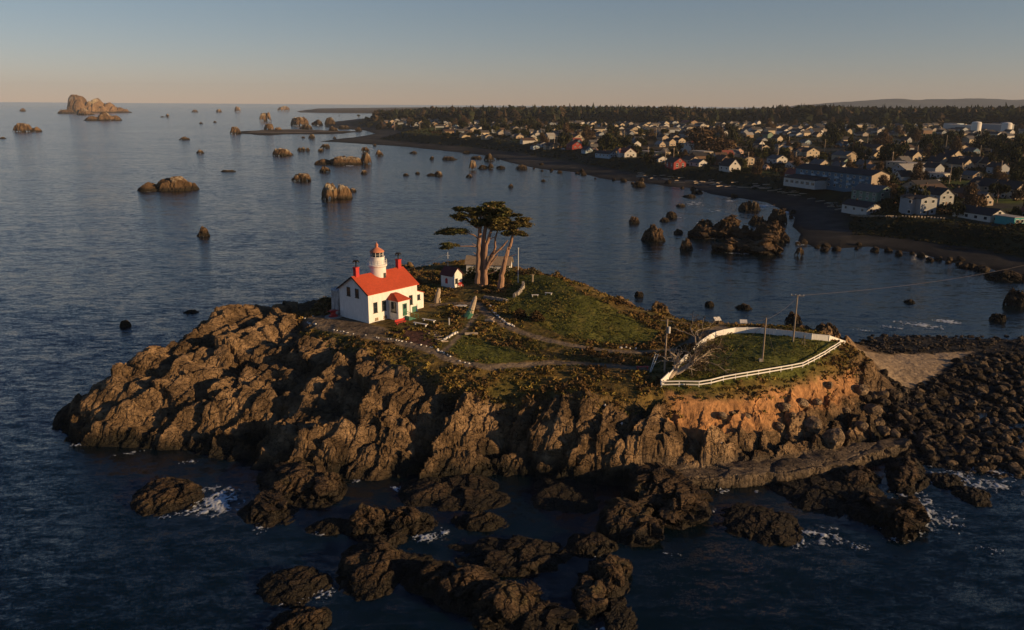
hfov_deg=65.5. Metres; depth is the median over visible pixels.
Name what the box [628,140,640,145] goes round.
house
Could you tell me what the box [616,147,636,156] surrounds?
house
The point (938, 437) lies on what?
boulder
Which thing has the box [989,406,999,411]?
boulder
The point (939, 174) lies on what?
house
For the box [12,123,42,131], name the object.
rock stack
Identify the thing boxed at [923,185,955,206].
house
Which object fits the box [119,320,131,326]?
sea rock
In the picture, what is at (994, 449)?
boulder
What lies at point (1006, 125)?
storage tank
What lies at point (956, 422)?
boulder
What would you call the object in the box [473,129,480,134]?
cypress
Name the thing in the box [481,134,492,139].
house
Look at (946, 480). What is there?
reef rock
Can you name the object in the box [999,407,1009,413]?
boulder
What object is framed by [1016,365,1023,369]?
boulder
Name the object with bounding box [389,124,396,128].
house
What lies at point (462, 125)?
cypress
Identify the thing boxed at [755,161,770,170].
house
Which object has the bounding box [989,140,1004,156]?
cypress
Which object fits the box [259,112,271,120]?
rock stack
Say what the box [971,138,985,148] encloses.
cypress
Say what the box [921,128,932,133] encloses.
house
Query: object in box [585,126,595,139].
bare tree
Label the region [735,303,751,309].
sea rock
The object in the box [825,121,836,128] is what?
cypress
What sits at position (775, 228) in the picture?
rock stack
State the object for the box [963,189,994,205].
house
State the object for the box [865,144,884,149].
house
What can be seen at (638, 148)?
cypress
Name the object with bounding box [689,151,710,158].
house
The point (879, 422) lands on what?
boulder
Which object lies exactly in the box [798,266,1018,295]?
cable
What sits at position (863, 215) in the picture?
paling fence
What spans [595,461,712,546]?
reef rock
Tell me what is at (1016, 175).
cypress
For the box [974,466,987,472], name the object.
boulder
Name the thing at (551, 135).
house
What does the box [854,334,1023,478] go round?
cobbles
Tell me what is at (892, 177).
cypress
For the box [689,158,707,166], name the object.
house
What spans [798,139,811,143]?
house
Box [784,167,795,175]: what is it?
house
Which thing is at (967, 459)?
boulder
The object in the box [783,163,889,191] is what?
hotel
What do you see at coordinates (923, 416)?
boulder
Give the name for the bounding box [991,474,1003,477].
boulder
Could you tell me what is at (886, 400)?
boulder
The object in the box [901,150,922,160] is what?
house
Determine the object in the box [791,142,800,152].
bare tree
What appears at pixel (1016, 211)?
cypress
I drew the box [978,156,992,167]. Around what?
house
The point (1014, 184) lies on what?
house
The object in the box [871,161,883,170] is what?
bare tree
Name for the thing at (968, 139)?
house
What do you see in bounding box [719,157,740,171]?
house
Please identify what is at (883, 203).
cypress
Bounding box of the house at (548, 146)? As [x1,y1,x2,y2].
[543,143,558,149]
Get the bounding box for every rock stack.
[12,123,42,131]
[67,94,131,112]
[83,112,121,120]
[137,176,198,191]
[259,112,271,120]
[272,148,292,155]
[277,106,289,110]
[290,117,308,125]
[291,173,310,180]
[314,156,363,164]
[321,183,352,199]
[361,152,371,163]
[469,160,475,169]
[641,224,665,241]
[687,214,754,239]
[711,233,783,254]
[750,220,789,242]
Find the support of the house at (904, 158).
on the coast ground at (820, 223)
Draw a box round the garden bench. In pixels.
[395,318,404,324]
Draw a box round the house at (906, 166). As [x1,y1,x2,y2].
[891,162,925,174]
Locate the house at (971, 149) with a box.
[963,147,979,152]
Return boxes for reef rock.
[130,476,204,516]
[237,461,348,528]
[256,565,333,608]
[266,606,331,629]
[305,517,349,535]
[334,541,406,601]
[341,502,437,538]
[363,532,407,544]
[395,548,436,577]
[395,560,580,629]
[397,473,510,511]
[447,535,571,576]
[450,511,508,531]
[531,476,600,513]
[566,532,618,558]
[571,553,632,623]
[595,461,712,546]
[604,608,637,629]
[713,502,803,546]
[768,472,886,517]
[833,465,881,488]
[846,490,930,543]
[884,455,932,495]
[898,444,922,460]
[921,444,960,471]
[925,472,966,489]
[950,485,991,506]
[997,453,1023,471]
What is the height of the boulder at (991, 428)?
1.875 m
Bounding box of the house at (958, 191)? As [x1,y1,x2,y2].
[952,186,979,198]
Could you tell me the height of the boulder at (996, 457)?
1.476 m
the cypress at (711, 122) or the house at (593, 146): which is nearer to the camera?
the house at (593, 146)
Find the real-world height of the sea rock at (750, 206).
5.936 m
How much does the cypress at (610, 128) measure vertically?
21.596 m
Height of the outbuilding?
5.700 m
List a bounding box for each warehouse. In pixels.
[943,124,970,128]
[981,124,1014,130]
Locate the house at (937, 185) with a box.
[906,183,946,193]
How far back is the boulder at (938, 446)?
131.00 m
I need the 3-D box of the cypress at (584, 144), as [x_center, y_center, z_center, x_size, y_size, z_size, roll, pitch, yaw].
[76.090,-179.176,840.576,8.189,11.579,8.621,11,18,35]
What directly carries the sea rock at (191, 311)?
in the sea
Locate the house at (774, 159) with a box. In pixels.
[767,154,787,163]
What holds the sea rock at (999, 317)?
in the sea
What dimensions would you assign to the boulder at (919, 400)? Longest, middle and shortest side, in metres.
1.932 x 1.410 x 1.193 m
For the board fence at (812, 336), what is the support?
on the island
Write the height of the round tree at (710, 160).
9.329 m
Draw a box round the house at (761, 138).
[755,137,767,140]
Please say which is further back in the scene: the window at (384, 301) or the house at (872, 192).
the house at (872, 192)
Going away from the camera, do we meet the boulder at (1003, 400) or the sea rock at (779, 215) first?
the boulder at (1003, 400)
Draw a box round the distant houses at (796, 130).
[392,118,1020,136]
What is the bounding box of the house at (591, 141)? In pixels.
[587,140,596,144]
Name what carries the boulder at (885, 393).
on the island
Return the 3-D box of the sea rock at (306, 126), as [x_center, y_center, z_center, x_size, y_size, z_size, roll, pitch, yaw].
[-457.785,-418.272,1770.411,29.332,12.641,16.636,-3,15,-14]
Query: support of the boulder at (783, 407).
on the island
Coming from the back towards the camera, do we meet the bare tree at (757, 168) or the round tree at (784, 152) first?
the round tree at (784, 152)
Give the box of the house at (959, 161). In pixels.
[948,157,974,168]
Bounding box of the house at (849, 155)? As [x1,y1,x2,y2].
[831,150,856,161]
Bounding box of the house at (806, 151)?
[793,146,820,156]
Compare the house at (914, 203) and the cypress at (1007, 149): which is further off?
the cypress at (1007, 149)
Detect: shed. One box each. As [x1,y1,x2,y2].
[439,266,462,287]
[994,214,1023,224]
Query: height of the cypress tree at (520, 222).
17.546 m
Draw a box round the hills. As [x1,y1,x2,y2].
[789,98,1023,108]
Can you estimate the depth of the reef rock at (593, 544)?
101.91 m
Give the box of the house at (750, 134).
[742,132,753,137]
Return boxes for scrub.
[290,259,872,419]
[359,120,1023,257]
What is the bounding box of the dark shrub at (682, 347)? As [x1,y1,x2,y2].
[675,344,693,355]
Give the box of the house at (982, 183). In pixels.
[967,176,998,192]
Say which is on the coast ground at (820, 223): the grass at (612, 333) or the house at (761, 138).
the house at (761, 138)
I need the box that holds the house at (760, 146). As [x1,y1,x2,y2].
[752,144,770,149]
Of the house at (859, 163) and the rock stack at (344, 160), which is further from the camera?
the rock stack at (344, 160)
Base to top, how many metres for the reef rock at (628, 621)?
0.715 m
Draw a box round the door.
[402,303,406,315]
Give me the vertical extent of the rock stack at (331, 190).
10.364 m
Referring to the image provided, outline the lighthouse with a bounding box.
[336,242,423,322]
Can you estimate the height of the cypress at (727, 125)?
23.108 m
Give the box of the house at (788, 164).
[785,160,803,167]
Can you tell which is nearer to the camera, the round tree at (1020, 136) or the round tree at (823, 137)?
the round tree at (1020, 136)
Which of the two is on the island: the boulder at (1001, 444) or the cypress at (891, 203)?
the boulder at (1001, 444)
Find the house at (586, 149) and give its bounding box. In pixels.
[581,146,592,153]
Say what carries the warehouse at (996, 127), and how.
on the coast ground at (820, 223)
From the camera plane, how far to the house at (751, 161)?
643.85 m
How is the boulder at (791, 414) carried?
on the island
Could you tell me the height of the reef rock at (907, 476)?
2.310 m
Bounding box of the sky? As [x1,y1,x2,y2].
[0,0,1023,106]
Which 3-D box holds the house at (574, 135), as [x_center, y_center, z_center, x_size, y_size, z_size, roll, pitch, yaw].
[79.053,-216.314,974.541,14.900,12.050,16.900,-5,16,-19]
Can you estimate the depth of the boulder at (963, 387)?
158.17 m
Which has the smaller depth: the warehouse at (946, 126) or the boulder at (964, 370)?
the boulder at (964, 370)
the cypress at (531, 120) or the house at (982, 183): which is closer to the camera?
the house at (982, 183)
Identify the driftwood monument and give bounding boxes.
[434,288,440,302]
[462,296,476,318]
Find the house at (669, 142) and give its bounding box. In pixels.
[664,138,676,145]
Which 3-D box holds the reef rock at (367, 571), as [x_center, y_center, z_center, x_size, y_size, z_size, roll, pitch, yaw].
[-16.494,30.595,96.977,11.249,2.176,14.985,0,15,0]
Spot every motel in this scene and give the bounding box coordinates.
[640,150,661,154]
[886,161,924,167]
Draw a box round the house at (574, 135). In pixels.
[570,133,583,141]
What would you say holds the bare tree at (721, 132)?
on the coast ground at (820, 223)
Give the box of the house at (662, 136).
[658,134,668,140]
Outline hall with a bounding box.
[679,120,696,123]
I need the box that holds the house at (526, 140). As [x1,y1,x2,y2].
[520,138,535,143]
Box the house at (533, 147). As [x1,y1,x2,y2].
[530,144,539,149]
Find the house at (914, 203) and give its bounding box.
[899,193,938,214]
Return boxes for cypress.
[400,113,407,117]
[419,116,430,127]
[431,112,438,119]
[458,121,468,128]
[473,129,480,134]
[482,123,491,132]
[497,115,505,123]
[500,122,506,127]
[515,119,529,127]
[520,129,528,135]
[526,117,536,128]
[534,122,541,129]
[544,127,552,133]
[557,132,572,146]
[570,122,581,130]
[581,140,588,146]
[597,132,617,150]
[606,123,619,136]
[617,136,632,146]
[630,144,642,153]
[635,137,647,145]
[644,148,655,162]
[660,116,667,121]
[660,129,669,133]
[668,146,677,155]
[677,142,683,151]
[696,118,705,122]
[708,119,715,124]
[725,122,734,130]
[725,125,738,144]
[748,143,757,154]
[766,138,776,146]
[766,143,774,155]
[800,157,808,162]
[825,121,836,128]
[825,127,835,135]
[828,127,843,144]
[835,119,846,131]
[840,127,849,136]
[846,122,858,128]
[847,134,860,151]
[854,123,867,132]
[855,142,866,152]
[856,147,872,160]
[870,118,878,124]
[876,146,885,160]
[881,143,899,160]
[881,198,889,209]
[885,122,892,131]
[885,167,897,183]
[886,144,905,159]
[886,193,900,210]
[891,140,909,154]
[907,184,930,195]
[909,122,922,136]
[918,136,935,149]
[930,145,943,155]
[931,133,943,147]
[943,130,959,143]
[950,166,963,181]
[951,200,966,217]
[958,129,966,141]
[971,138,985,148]
[974,130,990,149]
[985,153,1001,168]
[988,182,1011,201]
[989,134,1006,145]
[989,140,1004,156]
[996,156,1010,162]
[997,133,1012,143]
[997,143,1023,164]
[1009,148,1023,171]
[1010,168,1023,180]
[1010,206,1021,215]
[1011,138,1023,152]
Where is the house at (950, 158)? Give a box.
[946,156,961,165]
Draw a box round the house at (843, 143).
[836,141,852,146]
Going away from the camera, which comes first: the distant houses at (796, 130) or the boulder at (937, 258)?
the boulder at (937, 258)
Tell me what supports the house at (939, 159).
on the coast ground at (820, 223)
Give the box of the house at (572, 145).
[566,141,581,149]
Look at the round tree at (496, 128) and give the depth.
1227.45 m
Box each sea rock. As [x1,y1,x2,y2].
[57,109,76,113]
[76,108,94,114]
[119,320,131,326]
[183,309,198,313]
[197,226,209,236]
[230,126,240,133]
[264,124,273,129]
[297,147,309,150]
[299,124,312,128]
[311,120,322,125]
[319,166,330,171]
[320,144,329,147]
[324,117,335,124]
[328,126,337,130]
[338,125,349,128]
[361,147,369,151]
[376,150,383,155]
[425,171,442,175]
[442,156,456,159]
[478,163,493,168]
[484,153,494,160]
[515,164,526,168]
[629,216,639,222]
[632,181,645,186]
[634,291,643,296]
[660,217,669,221]
[666,211,676,217]
[674,229,682,233]
[679,238,692,249]
[682,194,695,197]
[705,301,713,305]
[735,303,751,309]
[738,200,759,210]
[748,215,766,223]
[766,208,787,223]
[784,311,801,323]
[794,247,803,255]
[816,322,838,334]
[903,299,914,302]
[984,269,1023,281]
[989,313,1006,321]
[1003,287,1023,306]
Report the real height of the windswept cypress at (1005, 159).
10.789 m
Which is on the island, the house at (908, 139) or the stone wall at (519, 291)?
the stone wall at (519, 291)
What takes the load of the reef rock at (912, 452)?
in the sea
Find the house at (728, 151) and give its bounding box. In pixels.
[721,149,734,154]
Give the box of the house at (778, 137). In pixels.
[771,135,782,141]
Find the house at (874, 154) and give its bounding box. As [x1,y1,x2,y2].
[863,150,879,158]
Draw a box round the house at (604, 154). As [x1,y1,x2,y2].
[595,150,616,158]
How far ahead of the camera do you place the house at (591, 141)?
906.45 m
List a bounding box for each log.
[465,332,477,334]
[485,317,494,321]
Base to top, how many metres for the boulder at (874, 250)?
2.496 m
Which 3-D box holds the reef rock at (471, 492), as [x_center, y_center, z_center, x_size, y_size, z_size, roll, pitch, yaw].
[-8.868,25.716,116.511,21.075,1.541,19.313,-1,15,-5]
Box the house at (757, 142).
[753,140,764,144]
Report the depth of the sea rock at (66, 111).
3880.05 m
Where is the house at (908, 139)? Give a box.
[900,136,911,141]
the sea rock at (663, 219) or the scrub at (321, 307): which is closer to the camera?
the scrub at (321, 307)
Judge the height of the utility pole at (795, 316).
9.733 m
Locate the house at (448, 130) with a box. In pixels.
[443,129,453,132]
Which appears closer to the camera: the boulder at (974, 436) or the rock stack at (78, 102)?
the boulder at (974, 436)
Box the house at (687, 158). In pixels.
[682,155,698,163]
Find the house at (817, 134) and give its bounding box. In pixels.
[811,132,821,136]
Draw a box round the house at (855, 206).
[841,199,881,214]
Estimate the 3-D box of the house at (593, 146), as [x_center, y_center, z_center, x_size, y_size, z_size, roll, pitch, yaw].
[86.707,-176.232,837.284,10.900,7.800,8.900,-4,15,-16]
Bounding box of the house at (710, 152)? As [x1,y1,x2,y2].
[689,150,712,156]
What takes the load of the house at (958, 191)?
on the coast ground at (820, 223)
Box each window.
[346,287,350,296]
[355,289,358,298]
[373,302,377,313]
[382,300,386,311]
[391,302,395,312]
[409,295,412,304]
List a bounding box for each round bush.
[513,308,527,318]
[528,310,544,322]
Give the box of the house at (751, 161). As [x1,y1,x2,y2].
[737,155,754,164]
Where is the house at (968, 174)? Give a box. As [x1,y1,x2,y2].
[958,169,984,179]
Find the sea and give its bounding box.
[0,102,1023,629]
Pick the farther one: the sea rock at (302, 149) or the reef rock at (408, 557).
the sea rock at (302, 149)
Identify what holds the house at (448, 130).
on the coast ground at (820, 223)
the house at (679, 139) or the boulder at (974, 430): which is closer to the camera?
the boulder at (974, 430)
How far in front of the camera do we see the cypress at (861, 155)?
654.11 m
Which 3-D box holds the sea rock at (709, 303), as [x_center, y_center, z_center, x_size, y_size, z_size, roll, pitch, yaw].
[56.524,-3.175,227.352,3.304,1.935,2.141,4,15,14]
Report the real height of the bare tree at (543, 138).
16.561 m
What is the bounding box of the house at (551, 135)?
[545,133,555,138]
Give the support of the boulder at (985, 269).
on the coast ground at (820, 223)
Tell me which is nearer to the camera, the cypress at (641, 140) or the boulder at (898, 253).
the boulder at (898, 253)
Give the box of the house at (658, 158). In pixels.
[654,155,668,162]
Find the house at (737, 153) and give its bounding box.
[729,149,740,156]
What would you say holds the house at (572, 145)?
on the coast ground at (820, 223)
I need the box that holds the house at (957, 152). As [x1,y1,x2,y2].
[944,149,962,155]
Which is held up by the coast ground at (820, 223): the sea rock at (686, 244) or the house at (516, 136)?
the house at (516, 136)
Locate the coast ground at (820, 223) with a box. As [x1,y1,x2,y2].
[297,107,1023,273]
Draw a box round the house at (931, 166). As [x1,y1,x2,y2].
[923,161,945,171]
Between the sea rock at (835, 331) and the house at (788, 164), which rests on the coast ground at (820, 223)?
the house at (788, 164)
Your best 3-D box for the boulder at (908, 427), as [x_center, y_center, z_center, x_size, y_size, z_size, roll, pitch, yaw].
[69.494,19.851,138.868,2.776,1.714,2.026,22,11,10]
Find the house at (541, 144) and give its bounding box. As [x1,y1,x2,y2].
[536,141,545,146]
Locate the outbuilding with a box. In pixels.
[464,255,513,273]
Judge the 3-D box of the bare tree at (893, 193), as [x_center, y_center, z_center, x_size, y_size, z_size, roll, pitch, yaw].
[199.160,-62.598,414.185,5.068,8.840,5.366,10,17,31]
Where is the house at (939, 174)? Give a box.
[928,172,949,177]
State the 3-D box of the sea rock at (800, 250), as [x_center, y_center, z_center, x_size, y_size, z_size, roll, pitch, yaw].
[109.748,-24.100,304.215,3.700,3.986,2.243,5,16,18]
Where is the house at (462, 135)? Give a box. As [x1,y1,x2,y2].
[459,133,469,137]
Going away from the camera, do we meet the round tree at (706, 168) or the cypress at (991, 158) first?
the cypress at (991, 158)
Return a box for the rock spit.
[235,129,357,135]
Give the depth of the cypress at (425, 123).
1508.01 m
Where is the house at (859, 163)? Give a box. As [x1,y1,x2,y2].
[855,158,873,167]
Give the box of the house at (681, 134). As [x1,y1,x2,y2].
[679,131,689,137]
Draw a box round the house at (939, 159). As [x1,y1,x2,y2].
[925,155,948,165]
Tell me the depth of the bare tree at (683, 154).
715.26 m
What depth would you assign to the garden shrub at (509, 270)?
188.69 m
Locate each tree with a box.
[380,121,386,128]
[407,116,412,125]
[432,201,516,285]
[460,115,469,122]
[488,213,534,289]
[492,125,499,131]
[520,268,541,281]
[539,132,549,142]
[555,125,562,130]
[562,122,573,133]
[581,123,590,129]
[582,129,592,142]
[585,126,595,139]
[610,142,622,150]
[644,128,652,136]
[646,130,656,140]
[656,314,740,379]
[680,149,687,157]
[704,164,710,171]
[706,155,715,164]
[714,124,720,134]
[719,128,726,136]
[731,169,741,173]
[738,157,747,166]
[740,167,750,173]
[751,158,763,174]
[755,147,767,158]
[765,118,775,127]
[779,147,789,156]
[780,168,787,175]
[787,151,794,160]
[788,119,797,125]
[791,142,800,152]
[793,156,802,166]
[817,154,826,159]
[820,134,829,141]
[845,159,857,167]
[871,129,888,144]
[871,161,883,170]
[877,174,894,187]
[882,137,891,145]
[890,187,897,198]
[894,125,905,135]
[895,186,905,195]
[902,122,916,133]
[910,129,920,141]
[911,161,929,179]
[922,143,932,156]
[949,136,962,151]
[962,182,987,206]
[992,166,1007,179]
[1011,181,1023,200]
[1014,133,1023,141]
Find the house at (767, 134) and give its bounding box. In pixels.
[762,132,772,137]
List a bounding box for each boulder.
[715,412,726,419]
[774,422,784,430]
[778,402,791,411]
[783,434,788,441]
[788,412,795,417]
[797,398,808,407]
[800,239,807,243]
[803,416,821,433]
[812,398,821,404]
[820,247,828,250]
[821,243,830,247]
[821,428,844,448]
[825,381,832,388]
[831,246,839,250]
[842,407,850,413]
[854,384,868,395]
[854,421,868,431]
[863,403,882,415]
[864,394,871,402]
[868,391,876,398]
[870,248,878,251]
[871,396,879,402]
[874,418,884,425]
[876,390,889,397]
[877,426,890,436]
[880,369,887,375]
[880,397,890,405]
[884,247,892,251]
[887,388,896,394]
[888,394,895,400]
[889,429,900,437]
[890,405,900,412]
[895,250,901,255]
[895,413,905,420]
[898,409,910,416]
[900,419,908,424]
[901,405,909,410]
[902,423,917,431]
[905,415,919,424]
[908,430,916,437]
[909,406,917,415]
[911,390,922,398]
[913,403,926,410]
[914,388,924,393]
[914,441,925,446]
[915,398,924,402]
[917,252,924,256]
[917,432,929,438]
[917,436,928,443]
[919,413,932,419]
[919,430,931,437]
[920,444,935,452]
[925,393,935,398]
[927,419,938,424]
[927,454,939,461]
[928,398,939,404]
[929,424,939,429]
[932,434,945,441]
[933,256,941,260]
[933,406,944,412]
[933,444,942,449]
[936,388,947,394]
[937,382,948,389]
[940,417,948,422]
[944,379,956,384]
[944,422,953,430]
[946,460,957,465]
[947,430,954,436]
[948,397,958,404]
[948,413,961,420]
[949,448,957,454]
[950,358,962,363]
[950,421,963,427]
[951,437,963,444]
[953,424,962,429]
[955,431,967,435]
[956,256,964,260]
[957,363,967,368]
[958,412,965,419]
[959,263,968,267]
[959,368,969,374]
[959,455,973,464]
[960,385,968,389]
[960,419,971,427]
[961,380,972,386]
[963,412,972,417]
[964,400,977,405]
[964,404,975,410]
[964,436,973,442]
[965,445,979,453]
[966,416,979,422]
[966,423,974,429]
[968,263,976,268]
[970,368,982,372]
[970,428,980,433]
[970,434,980,440]
[972,374,985,380]
[973,266,981,270]
[974,386,986,393]
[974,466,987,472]
[975,361,987,366]
[978,424,989,430]
[979,417,989,422]
[980,266,990,271]
[981,421,993,426]
[981,454,991,461]
[982,367,992,373]
[982,462,996,469]
[983,439,993,444]
[984,394,995,400]
[984,447,998,452]
[985,427,999,431]
[987,392,1000,396]
[987,411,998,416]
[988,442,997,446]
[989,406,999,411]
[990,372,998,377]
[990,395,998,400]
[990,455,1001,462]
[991,357,1000,361]
[991,417,998,421]
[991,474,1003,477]
[992,430,1002,438]
[994,385,1005,394]
[997,396,1007,404]
[997,423,1009,429]
[997,441,1009,447]
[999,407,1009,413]
[999,433,1011,438]
[1001,455,1012,460]
[1002,437,1012,443]
[1003,415,1017,422]
[1003,420,1012,424]
[1004,384,1012,389]
[1005,407,1015,411]
[1006,389,1015,395]
[1007,429,1017,435]
[1008,355,1019,360]
[1008,462,1019,468]
[1009,412,1019,418]
[1009,446,1023,452]
[1010,465,1023,474]
[1011,436,1019,441]
[1012,451,1023,459]
[1013,406,1022,411]
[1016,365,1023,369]
[1017,370,1023,377]
[1017,388,1023,393]
[1017,442,1023,448]
[1017,459,1023,465]
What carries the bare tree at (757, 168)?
on the coast ground at (820, 223)
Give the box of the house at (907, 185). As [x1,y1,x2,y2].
[902,178,940,188]
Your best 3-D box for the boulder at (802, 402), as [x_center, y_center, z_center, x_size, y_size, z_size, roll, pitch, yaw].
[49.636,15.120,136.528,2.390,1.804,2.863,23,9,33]
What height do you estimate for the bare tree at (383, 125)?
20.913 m
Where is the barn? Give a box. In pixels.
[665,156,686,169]
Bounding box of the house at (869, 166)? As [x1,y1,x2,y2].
[860,164,875,169]
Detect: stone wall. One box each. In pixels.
[440,331,457,340]
[483,295,507,301]
[513,281,524,296]
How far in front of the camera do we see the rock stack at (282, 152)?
866.01 m
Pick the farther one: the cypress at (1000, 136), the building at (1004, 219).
the cypress at (1000, 136)
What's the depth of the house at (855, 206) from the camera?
395.26 m
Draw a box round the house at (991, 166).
[986,161,1010,174]
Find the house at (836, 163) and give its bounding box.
[831,161,846,166]
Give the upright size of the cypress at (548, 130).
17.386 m
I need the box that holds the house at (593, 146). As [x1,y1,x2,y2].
[589,144,597,149]
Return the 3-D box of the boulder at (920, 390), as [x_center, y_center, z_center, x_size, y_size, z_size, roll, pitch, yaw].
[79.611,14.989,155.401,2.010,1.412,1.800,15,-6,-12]
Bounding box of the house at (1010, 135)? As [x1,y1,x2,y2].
[1003,133,1014,137]
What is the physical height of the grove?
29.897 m
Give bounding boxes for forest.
[370,102,1023,124]
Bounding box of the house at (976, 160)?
[965,155,983,167]
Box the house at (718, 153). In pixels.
[711,151,727,156]
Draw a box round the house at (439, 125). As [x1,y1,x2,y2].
[434,124,443,127]
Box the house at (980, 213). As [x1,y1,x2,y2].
[952,204,1007,221]
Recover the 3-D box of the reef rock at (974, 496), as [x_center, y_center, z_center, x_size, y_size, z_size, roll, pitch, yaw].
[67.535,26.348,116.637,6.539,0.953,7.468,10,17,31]
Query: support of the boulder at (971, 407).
on the island
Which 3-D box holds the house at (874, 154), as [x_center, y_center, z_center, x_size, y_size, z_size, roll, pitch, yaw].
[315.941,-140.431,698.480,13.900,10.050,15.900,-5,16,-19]
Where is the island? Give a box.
[52,261,1023,488]
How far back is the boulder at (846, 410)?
141.29 m
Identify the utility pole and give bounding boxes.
[660,319,672,372]
[759,318,766,361]
[791,294,803,341]
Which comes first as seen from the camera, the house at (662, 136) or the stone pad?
the stone pad
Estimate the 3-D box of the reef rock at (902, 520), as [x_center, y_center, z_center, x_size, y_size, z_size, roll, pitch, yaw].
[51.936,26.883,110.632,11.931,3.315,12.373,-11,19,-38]
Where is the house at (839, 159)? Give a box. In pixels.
[831,157,850,163]
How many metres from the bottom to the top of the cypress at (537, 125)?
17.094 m
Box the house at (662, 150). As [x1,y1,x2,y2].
[660,148,678,154]
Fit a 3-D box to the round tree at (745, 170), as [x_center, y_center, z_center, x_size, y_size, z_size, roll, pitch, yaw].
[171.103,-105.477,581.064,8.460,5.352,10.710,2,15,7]
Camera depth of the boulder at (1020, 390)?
157.22 m
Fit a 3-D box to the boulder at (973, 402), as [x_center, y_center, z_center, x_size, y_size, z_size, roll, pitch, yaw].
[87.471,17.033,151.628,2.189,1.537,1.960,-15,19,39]
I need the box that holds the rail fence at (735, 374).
[661,341,844,386]
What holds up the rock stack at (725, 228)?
in the sea
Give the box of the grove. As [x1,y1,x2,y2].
[683,126,736,151]
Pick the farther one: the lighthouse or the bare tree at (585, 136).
the bare tree at (585, 136)
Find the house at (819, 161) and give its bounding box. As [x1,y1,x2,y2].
[810,158,829,164]
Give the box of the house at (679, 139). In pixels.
[673,137,685,142]
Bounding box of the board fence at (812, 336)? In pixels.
[660,327,843,384]
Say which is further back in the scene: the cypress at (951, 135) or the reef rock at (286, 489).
the cypress at (951, 135)
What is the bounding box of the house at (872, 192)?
[851,183,890,201]
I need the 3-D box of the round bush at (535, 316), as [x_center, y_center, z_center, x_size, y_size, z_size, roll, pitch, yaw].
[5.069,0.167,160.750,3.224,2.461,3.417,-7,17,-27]
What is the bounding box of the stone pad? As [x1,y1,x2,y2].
[325,314,341,318]
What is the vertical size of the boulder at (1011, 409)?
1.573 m
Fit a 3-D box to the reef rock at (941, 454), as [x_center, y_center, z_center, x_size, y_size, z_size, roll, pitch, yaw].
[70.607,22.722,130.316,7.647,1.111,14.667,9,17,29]
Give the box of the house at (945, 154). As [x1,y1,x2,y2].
[937,152,956,156]
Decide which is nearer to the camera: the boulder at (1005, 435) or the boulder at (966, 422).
the boulder at (1005, 435)
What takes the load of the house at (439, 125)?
on the coast ground at (820, 223)
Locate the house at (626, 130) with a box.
[622,129,635,134]
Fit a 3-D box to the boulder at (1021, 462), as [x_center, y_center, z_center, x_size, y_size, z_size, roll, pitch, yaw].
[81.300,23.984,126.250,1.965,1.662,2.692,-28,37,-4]
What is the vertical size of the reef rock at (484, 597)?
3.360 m
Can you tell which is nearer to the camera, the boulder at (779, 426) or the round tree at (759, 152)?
the boulder at (779, 426)
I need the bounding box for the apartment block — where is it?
[679,143,702,152]
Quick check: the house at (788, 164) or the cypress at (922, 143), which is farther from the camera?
the cypress at (922, 143)
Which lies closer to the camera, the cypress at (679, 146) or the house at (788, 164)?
the house at (788, 164)
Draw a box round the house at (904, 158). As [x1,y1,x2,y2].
[894,155,911,161]
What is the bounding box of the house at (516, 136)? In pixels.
[511,134,523,138]
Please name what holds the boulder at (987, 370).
on the island
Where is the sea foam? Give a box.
[72,165,1013,628]
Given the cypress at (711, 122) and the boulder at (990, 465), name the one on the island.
the boulder at (990, 465)
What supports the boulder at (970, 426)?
on the island
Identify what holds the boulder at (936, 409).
on the island
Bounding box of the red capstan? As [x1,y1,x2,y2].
[327,309,337,316]
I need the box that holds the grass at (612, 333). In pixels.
[451,274,841,389]
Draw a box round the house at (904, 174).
[894,169,913,180]
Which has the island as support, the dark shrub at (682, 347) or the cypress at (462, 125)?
the dark shrub at (682, 347)
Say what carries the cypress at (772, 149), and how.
on the coast ground at (820, 223)
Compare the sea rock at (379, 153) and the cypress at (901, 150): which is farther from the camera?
the sea rock at (379, 153)
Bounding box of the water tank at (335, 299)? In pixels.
[331,287,339,314]
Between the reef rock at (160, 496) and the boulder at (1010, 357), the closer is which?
the reef rock at (160, 496)
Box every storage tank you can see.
[971,121,981,130]
[1001,122,1012,130]
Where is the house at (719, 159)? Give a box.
[713,154,729,164]
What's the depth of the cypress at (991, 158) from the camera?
587.19 m
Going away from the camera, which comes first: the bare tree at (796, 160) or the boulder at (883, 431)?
the boulder at (883, 431)
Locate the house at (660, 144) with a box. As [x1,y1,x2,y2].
[654,141,665,146]
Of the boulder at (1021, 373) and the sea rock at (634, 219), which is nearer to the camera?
the boulder at (1021, 373)
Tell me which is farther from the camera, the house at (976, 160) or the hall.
the hall
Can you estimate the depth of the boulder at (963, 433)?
136.63 m
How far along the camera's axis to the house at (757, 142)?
900.48 m
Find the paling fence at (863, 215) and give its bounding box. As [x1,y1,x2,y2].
[851,214,944,219]
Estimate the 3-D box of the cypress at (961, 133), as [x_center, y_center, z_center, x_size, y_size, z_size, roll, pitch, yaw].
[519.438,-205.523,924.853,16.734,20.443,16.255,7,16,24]
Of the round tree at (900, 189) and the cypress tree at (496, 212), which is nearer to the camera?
the cypress tree at (496, 212)
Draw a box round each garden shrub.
[465,265,475,278]
[487,266,498,280]
[496,266,514,278]
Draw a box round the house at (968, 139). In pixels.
[961,136,975,142]
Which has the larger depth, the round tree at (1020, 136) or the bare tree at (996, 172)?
the round tree at (1020, 136)
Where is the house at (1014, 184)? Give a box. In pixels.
[991,179,1023,198]
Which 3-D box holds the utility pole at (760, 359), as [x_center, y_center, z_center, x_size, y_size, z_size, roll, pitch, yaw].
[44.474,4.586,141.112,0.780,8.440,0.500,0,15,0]
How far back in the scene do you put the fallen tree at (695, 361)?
134.35 m

